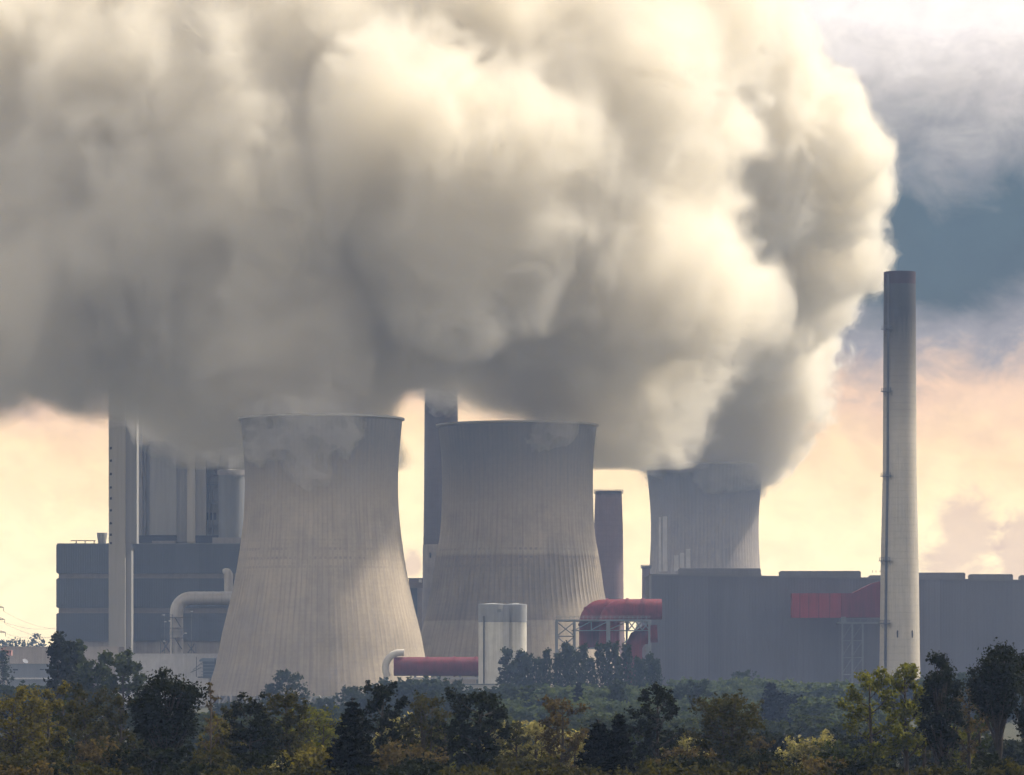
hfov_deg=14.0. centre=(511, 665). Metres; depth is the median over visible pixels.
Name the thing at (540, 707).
tree
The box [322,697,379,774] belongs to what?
conifer
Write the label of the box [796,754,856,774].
bush
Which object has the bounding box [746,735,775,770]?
tree
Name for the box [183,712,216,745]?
tree
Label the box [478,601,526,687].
silo
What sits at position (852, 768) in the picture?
bush
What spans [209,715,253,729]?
tree
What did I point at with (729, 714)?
tree
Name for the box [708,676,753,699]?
tree
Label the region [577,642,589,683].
poplar
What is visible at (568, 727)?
tree
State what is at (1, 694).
tree
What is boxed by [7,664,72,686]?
shed
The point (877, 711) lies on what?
tree
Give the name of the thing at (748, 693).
tree
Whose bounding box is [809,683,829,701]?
tree
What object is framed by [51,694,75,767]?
tree
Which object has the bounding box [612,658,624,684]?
poplar
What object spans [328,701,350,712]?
tree
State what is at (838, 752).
bush
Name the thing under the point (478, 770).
bush
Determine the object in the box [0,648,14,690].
tree
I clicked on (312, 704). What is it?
tree
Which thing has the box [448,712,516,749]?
tree
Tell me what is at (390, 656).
pipe elbow
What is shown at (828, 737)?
tree
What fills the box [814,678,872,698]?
tree
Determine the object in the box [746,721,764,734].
tree
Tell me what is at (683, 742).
bush
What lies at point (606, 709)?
tree
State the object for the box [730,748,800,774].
bush
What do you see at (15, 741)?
tree
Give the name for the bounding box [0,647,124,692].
hall
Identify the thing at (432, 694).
tree
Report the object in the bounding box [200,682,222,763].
bare tree
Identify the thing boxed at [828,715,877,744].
tree
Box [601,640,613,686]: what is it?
poplar
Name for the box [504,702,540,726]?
tree
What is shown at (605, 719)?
tree
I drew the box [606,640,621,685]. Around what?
poplar
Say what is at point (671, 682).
tree
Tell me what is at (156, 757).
bush
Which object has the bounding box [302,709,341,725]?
tree
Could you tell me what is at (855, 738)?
tree
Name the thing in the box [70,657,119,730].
tree
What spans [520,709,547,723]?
tree
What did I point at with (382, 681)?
tree
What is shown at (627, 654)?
poplar
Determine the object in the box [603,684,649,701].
tree
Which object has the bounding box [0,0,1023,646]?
sky
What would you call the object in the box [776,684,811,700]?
tree
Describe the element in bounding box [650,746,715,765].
bush
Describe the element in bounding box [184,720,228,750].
tree
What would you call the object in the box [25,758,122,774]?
bush
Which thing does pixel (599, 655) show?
poplar
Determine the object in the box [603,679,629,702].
tree
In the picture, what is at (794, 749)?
bush
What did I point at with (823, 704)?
tree
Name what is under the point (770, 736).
tree
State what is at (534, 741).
tree
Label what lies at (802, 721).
tree
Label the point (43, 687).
tree
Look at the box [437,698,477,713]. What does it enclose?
tree
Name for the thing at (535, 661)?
poplar
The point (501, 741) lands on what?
bush
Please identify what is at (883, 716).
tree
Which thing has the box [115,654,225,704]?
hall
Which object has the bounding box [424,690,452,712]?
tree
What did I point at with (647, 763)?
bush
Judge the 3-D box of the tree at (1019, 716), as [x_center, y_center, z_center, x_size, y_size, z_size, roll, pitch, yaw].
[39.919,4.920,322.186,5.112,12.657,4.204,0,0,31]
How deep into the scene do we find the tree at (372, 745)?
421.98 m
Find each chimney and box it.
[423,376,458,623]
[594,489,624,657]
[641,565,650,678]
[878,271,919,679]
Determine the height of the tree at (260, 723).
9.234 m
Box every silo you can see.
[212,469,244,542]
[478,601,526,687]
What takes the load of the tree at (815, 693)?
on the ground
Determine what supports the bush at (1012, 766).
on the ground
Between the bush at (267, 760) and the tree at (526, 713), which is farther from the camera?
the tree at (526, 713)
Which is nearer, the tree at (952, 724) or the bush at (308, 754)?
the bush at (308, 754)
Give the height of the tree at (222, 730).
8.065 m
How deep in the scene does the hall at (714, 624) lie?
1585.00 m
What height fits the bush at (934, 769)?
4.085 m
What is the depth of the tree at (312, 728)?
715.96 m
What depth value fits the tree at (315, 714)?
346.53 m
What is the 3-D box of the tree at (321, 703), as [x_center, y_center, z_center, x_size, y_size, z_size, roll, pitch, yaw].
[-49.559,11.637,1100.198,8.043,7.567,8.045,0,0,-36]
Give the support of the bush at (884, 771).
on the ground
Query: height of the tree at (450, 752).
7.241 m
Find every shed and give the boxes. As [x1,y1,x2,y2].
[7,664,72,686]
[196,678,210,705]
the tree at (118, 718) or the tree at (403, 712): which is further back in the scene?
the tree at (403, 712)
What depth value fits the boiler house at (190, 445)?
1794.20 m
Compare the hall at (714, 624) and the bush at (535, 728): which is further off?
the hall at (714, 624)
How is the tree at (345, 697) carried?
on the ground
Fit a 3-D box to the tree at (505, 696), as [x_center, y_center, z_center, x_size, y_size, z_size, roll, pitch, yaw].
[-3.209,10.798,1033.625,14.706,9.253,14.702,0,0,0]
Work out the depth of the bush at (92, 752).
289.22 m
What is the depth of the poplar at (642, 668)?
1238.32 m
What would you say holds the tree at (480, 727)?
on the ground
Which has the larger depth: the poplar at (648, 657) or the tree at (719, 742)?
the poplar at (648, 657)
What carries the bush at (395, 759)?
on the ground
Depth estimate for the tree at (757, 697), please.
1241.19 m
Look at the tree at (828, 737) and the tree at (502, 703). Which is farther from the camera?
the tree at (502, 703)
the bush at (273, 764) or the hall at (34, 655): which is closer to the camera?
the bush at (273, 764)
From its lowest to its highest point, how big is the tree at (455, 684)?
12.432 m
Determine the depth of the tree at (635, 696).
1064.01 m
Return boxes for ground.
[0,696,1022,766]
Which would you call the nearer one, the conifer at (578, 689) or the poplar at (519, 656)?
the conifer at (578, 689)
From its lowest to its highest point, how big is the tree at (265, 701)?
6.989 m
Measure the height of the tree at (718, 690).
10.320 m
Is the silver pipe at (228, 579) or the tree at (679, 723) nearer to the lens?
the tree at (679, 723)
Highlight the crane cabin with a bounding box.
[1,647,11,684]
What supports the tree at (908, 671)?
on the ground
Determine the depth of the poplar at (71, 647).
734.77 m
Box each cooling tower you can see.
[200,413,430,706]
[421,420,623,686]
[635,462,764,629]
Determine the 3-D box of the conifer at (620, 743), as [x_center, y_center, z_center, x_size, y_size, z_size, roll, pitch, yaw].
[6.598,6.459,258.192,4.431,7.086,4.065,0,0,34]
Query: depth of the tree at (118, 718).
340.90 m
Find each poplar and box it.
[40,631,77,736]
[59,640,80,733]
[70,638,87,699]
[496,646,518,688]
[513,648,529,685]
[518,653,533,686]
[529,657,541,684]
[536,656,547,686]
[539,647,553,688]
[551,651,565,686]
[558,640,569,686]
[562,643,577,687]
[572,649,583,687]
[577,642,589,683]
[585,656,596,686]
[592,641,608,688]
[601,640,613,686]
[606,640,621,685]
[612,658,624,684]
[620,642,635,685]
[628,655,641,685]
[635,657,649,687]
[645,651,653,685]
[648,657,664,685]
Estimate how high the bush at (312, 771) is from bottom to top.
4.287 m
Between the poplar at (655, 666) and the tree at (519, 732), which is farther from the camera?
the poplar at (655, 666)
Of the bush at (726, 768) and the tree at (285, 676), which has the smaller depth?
the bush at (726, 768)
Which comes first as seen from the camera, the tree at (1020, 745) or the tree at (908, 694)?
the tree at (1020, 745)
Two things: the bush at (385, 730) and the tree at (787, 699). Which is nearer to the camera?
the bush at (385, 730)
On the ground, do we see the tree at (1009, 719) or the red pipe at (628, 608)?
the tree at (1009, 719)
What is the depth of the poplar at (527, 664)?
1238.94 m
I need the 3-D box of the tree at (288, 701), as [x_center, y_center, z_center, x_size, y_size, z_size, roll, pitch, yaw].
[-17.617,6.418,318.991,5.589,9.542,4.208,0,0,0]
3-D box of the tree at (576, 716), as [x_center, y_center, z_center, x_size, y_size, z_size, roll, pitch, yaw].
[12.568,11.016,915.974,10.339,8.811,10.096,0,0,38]
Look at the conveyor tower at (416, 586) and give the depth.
1881.00 m
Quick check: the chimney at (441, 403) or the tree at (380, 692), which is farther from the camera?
the chimney at (441, 403)
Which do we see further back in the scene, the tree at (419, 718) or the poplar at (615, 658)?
the poplar at (615, 658)
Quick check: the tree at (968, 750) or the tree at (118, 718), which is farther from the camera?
the tree at (118, 718)
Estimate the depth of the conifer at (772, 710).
949.07 m
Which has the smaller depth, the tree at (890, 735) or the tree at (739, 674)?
the tree at (890, 735)
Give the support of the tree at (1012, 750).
on the ground
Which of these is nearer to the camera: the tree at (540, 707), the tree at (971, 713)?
the tree at (540, 707)
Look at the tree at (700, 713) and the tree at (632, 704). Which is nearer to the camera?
the tree at (700, 713)
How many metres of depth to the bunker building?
1759.00 m
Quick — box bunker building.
[56,533,267,701]
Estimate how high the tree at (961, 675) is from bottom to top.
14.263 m
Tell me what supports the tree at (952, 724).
on the ground
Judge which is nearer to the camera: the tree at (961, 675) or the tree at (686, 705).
the tree at (686, 705)
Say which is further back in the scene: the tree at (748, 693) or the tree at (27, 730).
the tree at (748, 693)
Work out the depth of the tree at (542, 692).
1031.74 m
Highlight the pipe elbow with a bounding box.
[382,649,403,680]
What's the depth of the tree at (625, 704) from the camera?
942.39 m
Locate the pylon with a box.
[0,606,5,635]
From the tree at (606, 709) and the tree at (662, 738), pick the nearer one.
the tree at (662, 738)
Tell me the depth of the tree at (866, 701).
982.91 m
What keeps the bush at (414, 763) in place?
on the ground
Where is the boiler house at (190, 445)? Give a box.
[139,393,285,542]
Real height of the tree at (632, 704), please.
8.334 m
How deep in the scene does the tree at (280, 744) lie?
345.21 m
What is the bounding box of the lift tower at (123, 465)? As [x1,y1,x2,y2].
[108,378,138,651]
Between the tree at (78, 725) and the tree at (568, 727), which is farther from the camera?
the tree at (568, 727)
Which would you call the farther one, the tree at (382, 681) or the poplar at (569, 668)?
the poplar at (569, 668)
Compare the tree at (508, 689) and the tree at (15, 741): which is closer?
the tree at (15, 741)
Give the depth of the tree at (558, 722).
330.61 m
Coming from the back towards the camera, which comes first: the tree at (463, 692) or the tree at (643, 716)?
the tree at (463, 692)
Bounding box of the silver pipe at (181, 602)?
[170,591,231,653]
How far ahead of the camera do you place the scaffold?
1684.80 m
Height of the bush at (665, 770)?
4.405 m
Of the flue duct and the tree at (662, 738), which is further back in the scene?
the flue duct
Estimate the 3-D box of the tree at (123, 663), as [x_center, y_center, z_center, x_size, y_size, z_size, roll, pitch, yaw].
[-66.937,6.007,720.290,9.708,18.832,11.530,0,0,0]
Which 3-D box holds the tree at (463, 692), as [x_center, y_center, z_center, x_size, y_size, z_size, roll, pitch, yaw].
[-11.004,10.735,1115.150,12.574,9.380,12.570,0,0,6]
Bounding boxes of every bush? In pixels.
[0,746,72,774]
[0,757,67,774]
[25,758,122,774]
[58,761,143,774]
[67,735,142,774]
[95,744,191,774]
[181,745,242,770]
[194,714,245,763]
[196,746,292,774]
[200,761,293,774]
[269,753,293,774]
[276,740,334,770]
[290,760,336,774]
[370,712,420,760]
[371,736,449,772]
[375,752,468,774]
[427,727,467,768]
[432,762,516,774]
[470,720,533,768]
[485,749,560,774]
[506,720,561,773]
[544,729,589,770]
[551,762,628,774]
[624,761,722,774]
[634,757,680,773]
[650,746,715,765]
[652,749,761,774]
[659,734,708,759]
[681,761,770,774]
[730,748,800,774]
[757,760,835,774]
[775,734,827,773]
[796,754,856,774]
[804,739,866,774]
[824,753,897,774]
[859,763,917,774]
[905,763,959,774]
[926,746,1022,773]
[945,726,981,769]
[948,766,1009,774]
[964,756,1023,774]
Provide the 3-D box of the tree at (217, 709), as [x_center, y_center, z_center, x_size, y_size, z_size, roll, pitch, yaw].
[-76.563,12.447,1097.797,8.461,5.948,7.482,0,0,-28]
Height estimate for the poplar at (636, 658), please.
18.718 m
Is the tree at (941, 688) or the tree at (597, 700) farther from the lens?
the tree at (597, 700)
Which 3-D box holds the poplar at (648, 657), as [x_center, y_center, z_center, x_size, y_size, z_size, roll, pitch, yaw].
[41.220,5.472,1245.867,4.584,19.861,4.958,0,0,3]
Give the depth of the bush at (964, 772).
253.59 m
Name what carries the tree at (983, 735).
on the ground
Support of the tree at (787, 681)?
on the ground
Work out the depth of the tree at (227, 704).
1087.86 m
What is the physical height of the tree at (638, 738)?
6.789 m
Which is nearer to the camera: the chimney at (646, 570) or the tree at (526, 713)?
the tree at (526, 713)
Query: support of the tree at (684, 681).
on the ground
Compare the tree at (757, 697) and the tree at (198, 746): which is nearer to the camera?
the tree at (198, 746)
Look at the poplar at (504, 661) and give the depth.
1251.72 m
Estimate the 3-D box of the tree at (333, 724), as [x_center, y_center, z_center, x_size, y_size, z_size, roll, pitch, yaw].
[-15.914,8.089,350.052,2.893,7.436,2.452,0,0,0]
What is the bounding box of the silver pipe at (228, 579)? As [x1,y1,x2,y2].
[222,568,232,591]
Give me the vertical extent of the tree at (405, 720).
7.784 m
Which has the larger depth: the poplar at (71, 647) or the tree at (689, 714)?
the tree at (689, 714)
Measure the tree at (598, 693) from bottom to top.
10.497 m
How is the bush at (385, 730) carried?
on the ground
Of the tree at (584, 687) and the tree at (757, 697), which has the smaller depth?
the tree at (584, 687)
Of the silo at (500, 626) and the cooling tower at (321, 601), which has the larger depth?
the cooling tower at (321, 601)
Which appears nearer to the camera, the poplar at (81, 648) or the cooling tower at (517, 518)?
the poplar at (81, 648)
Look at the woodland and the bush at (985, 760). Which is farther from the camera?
the woodland
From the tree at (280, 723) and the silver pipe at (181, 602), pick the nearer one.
the tree at (280, 723)
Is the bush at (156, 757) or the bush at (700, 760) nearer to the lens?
the bush at (700, 760)
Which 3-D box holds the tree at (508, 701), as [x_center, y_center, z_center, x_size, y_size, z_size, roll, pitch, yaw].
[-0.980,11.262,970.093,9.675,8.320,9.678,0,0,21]
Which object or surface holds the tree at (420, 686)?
on the ground
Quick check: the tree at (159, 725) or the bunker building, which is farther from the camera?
the bunker building
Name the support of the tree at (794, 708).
on the ground
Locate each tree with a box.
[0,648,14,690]
[0,679,55,734]
[0,685,56,773]
[0,692,25,734]
[0,734,38,769]
[16,708,42,750]
[23,680,77,765]
[28,683,56,714]
[42,736,83,768]
[45,682,112,765]
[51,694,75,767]
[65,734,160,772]
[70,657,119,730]
[92,706,119,766]
[94,647,149,741]
[99,687,147,765]
[120,666,212,762]
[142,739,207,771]
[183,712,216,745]
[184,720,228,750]
[196,738,228,758]
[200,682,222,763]
[208,703,224,715]
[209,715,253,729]
[218,703,247,758]
[219,701,241,713]
[221,691,283,767]
[228,737,284,763]
[232,716,281,729]
[244,688,318,762]
[252,714,281,761]
[254,716,304,738]
[256,699,284,715]
[261,683,277,711]
[267,668,314,704]
[276,702,341,768]
[281,715,329,741]
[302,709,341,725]
[305,701,327,711]
[308,719,335,762]
[314,696,336,711]
[314,726,347,745]
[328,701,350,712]
[333,685,365,703]
[342,684,395,717]
[360,680,410,765]
[367,719,400,737]
[370,732,433,760]
[371,677,408,688]
[372,705,414,723]
[387,676,445,713]
[396,714,414,765]
[398,689,455,765]
[399,676,440,688]
[419,691,443,718]
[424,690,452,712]
[427,717,469,769]
[432,677,480,711]
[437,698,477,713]
[441,687,512,772]
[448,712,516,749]
[456,690,480,710]
[476,692,527,710]
[477,702,508,719]
[483,683,521,694]
[496,697,526,710]
[500,682,547,713]
[501,721,531,766]
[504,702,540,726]
[516,683,583,709]
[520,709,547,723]
[520,723,566,748]
[534,694,592,771]
[537,705,566,726]
[538,697,595,727]
[552,683,605,690]
[555,725,584,752]
[565,714,593,740]
[574,686,609,701]
[576,696,607,705]
[576,713,636,742]
[579,729,634,760]
[585,699,623,715]
[601,700,630,713]
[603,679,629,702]
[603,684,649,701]
[608,711,655,743]
[623,681,687,764]
[625,698,651,712]
[626,682,672,697]
[628,726,648,767]
[630,692,665,709]
[631,730,715,772]
[633,700,686,726]
[643,718,684,742]
[650,715,702,741]
[664,676,689,688]
[666,680,693,700]
[675,695,693,722]
[680,678,712,710]
[680,689,765,768]
[681,677,724,696]
[683,710,701,725]
[689,716,735,734]
[695,694,727,718]
[699,684,742,699]
[701,730,763,766]
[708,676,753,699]
[719,688,760,709]
[731,668,756,681]
[737,675,783,696]
[738,709,760,731]
[742,728,803,766]
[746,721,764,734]
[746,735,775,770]
[751,688,767,709]
[759,677,797,687]
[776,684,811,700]
[777,691,806,726]
[783,712,831,741]
[786,682,816,695]
[786,703,821,729]
[794,695,849,724]
[797,680,829,687]
[807,681,841,696]
[808,694,847,721]
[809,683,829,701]
[809,728,835,760]
[813,723,851,735]
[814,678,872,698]
[814,728,868,755]
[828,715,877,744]
[835,666,908,761]
[836,705,882,725]
[840,696,875,711]
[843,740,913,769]
[861,675,927,715]
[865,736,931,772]
[873,723,903,740]
[874,713,897,725]
[882,662,929,774]
[909,712,956,735]
[912,690,932,768]
[914,649,969,769]
[926,728,985,766]
[948,672,978,719]
[949,679,986,718]
[952,677,988,769]
[957,717,994,748]
[960,637,1023,758]
[966,703,991,764]
[981,741,1023,765]
[989,737,1023,760]
[1006,694,1022,722]
[1012,652,1023,741]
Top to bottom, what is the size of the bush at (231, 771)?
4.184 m
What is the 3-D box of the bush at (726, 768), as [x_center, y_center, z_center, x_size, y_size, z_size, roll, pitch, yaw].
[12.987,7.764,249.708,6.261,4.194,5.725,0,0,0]
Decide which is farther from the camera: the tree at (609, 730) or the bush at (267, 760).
the tree at (609, 730)
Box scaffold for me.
[160,607,194,653]
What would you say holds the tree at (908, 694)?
on the ground
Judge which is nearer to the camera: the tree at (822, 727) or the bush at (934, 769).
the bush at (934, 769)
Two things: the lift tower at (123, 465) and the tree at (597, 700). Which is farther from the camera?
the lift tower at (123, 465)
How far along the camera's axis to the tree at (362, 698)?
1100.12 m
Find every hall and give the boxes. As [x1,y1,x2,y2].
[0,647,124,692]
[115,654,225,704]
[645,568,1023,685]
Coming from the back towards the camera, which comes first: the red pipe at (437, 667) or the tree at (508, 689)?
the red pipe at (437, 667)
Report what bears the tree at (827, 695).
on the ground
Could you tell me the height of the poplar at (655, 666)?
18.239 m
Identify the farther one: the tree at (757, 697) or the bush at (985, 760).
the tree at (757, 697)
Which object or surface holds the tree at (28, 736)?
on the ground
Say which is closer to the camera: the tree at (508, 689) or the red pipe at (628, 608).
the tree at (508, 689)
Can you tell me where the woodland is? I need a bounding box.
[0,633,625,646]
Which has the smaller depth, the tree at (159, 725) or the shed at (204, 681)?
the tree at (159, 725)
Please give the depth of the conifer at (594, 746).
257.58 m
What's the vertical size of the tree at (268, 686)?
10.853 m
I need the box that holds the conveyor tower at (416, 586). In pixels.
[408,578,423,631]
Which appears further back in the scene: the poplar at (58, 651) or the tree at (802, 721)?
the tree at (802, 721)
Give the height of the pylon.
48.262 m
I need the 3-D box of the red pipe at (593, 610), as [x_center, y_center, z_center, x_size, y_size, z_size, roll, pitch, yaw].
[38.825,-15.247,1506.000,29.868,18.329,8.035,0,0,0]
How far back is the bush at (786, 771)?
255.12 m
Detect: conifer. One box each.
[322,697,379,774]
[572,682,583,702]
[572,719,615,774]
[602,714,638,774]
[756,681,790,723]
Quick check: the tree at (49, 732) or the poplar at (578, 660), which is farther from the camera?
the poplar at (578, 660)
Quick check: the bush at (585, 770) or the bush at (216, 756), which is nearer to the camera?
the bush at (585, 770)
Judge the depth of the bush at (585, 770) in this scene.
250.69 m
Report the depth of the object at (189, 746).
390.51 m
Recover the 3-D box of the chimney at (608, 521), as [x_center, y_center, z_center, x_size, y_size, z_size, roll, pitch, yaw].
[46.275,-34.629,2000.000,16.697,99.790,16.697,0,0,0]
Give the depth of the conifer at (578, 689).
999.53 m
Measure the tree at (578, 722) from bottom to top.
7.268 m
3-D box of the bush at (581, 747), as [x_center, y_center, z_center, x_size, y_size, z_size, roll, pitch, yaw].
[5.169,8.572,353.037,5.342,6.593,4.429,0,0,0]
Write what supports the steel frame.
on the ground
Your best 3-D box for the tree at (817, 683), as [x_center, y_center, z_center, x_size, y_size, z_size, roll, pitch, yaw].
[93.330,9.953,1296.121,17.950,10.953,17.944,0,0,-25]
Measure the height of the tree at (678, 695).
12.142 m
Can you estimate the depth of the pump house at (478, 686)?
1396.00 m
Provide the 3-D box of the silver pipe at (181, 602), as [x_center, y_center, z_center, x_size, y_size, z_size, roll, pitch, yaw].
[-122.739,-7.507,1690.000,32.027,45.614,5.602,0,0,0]
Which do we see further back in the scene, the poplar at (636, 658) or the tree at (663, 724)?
the poplar at (636, 658)
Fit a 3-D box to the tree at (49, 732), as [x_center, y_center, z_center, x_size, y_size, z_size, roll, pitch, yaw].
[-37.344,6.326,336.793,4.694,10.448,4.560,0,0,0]
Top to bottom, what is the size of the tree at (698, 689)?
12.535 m
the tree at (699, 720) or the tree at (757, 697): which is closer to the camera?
the tree at (699, 720)
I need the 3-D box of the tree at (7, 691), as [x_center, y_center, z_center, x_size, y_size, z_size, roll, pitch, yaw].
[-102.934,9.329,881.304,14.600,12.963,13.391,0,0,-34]
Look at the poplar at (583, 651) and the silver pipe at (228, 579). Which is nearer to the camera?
the poplar at (583, 651)
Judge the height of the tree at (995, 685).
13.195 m
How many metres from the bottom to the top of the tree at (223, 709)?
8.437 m
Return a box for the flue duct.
[791,581,879,683]
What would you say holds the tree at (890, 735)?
on the ground
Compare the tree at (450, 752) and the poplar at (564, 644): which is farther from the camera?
the poplar at (564, 644)
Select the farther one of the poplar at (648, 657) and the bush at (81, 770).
the poplar at (648, 657)
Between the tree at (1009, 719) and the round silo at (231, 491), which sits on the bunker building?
the round silo at (231, 491)
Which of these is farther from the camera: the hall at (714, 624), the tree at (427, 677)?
the hall at (714, 624)
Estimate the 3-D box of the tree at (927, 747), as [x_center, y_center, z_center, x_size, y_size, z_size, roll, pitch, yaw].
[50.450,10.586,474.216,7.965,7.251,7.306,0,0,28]
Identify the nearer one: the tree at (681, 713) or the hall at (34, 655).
the tree at (681, 713)
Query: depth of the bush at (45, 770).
252.43 m
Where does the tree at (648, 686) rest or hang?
on the ground
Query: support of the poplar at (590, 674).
on the ground
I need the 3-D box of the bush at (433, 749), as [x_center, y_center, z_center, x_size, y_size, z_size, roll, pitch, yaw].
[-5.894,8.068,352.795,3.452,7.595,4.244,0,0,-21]
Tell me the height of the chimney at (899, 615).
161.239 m
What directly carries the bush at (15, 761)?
on the ground
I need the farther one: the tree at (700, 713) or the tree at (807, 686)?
the tree at (807, 686)
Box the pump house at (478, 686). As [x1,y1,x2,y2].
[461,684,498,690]
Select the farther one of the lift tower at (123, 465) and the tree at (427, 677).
the lift tower at (123, 465)
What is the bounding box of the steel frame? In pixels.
[555,619,649,676]
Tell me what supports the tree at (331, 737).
on the ground
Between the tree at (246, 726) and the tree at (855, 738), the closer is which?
the tree at (855, 738)
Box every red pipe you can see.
[394,656,477,683]
[578,598,660,646]
[598,598,661,647]
[624,624,657,685]
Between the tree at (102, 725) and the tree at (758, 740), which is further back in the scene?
the tree at (102, 725)
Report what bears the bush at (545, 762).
on the ground
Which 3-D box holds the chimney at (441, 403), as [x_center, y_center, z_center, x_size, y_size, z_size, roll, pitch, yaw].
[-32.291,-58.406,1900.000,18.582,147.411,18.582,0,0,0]
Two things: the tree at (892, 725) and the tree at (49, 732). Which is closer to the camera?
the tree at (892, 725)
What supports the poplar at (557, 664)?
on the ground
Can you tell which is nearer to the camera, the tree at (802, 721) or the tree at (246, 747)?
the tree at (246, 747)
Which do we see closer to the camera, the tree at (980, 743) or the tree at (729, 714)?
the tree at (729, 714)
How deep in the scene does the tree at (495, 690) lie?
1087.47 m
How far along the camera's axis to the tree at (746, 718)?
946.35 m
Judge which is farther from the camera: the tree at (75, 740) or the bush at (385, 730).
the tree at (75, 740)
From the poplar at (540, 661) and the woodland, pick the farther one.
the woodland
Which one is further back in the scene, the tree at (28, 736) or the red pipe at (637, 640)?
the red pipe at (637, 640)
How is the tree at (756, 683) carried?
on the ground
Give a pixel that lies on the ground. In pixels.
(1010, 730)
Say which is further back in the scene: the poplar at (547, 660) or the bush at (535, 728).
the poplar at (547, 660)
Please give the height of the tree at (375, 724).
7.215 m
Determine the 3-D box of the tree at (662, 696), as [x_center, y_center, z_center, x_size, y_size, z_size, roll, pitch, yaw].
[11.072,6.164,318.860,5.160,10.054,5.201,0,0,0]

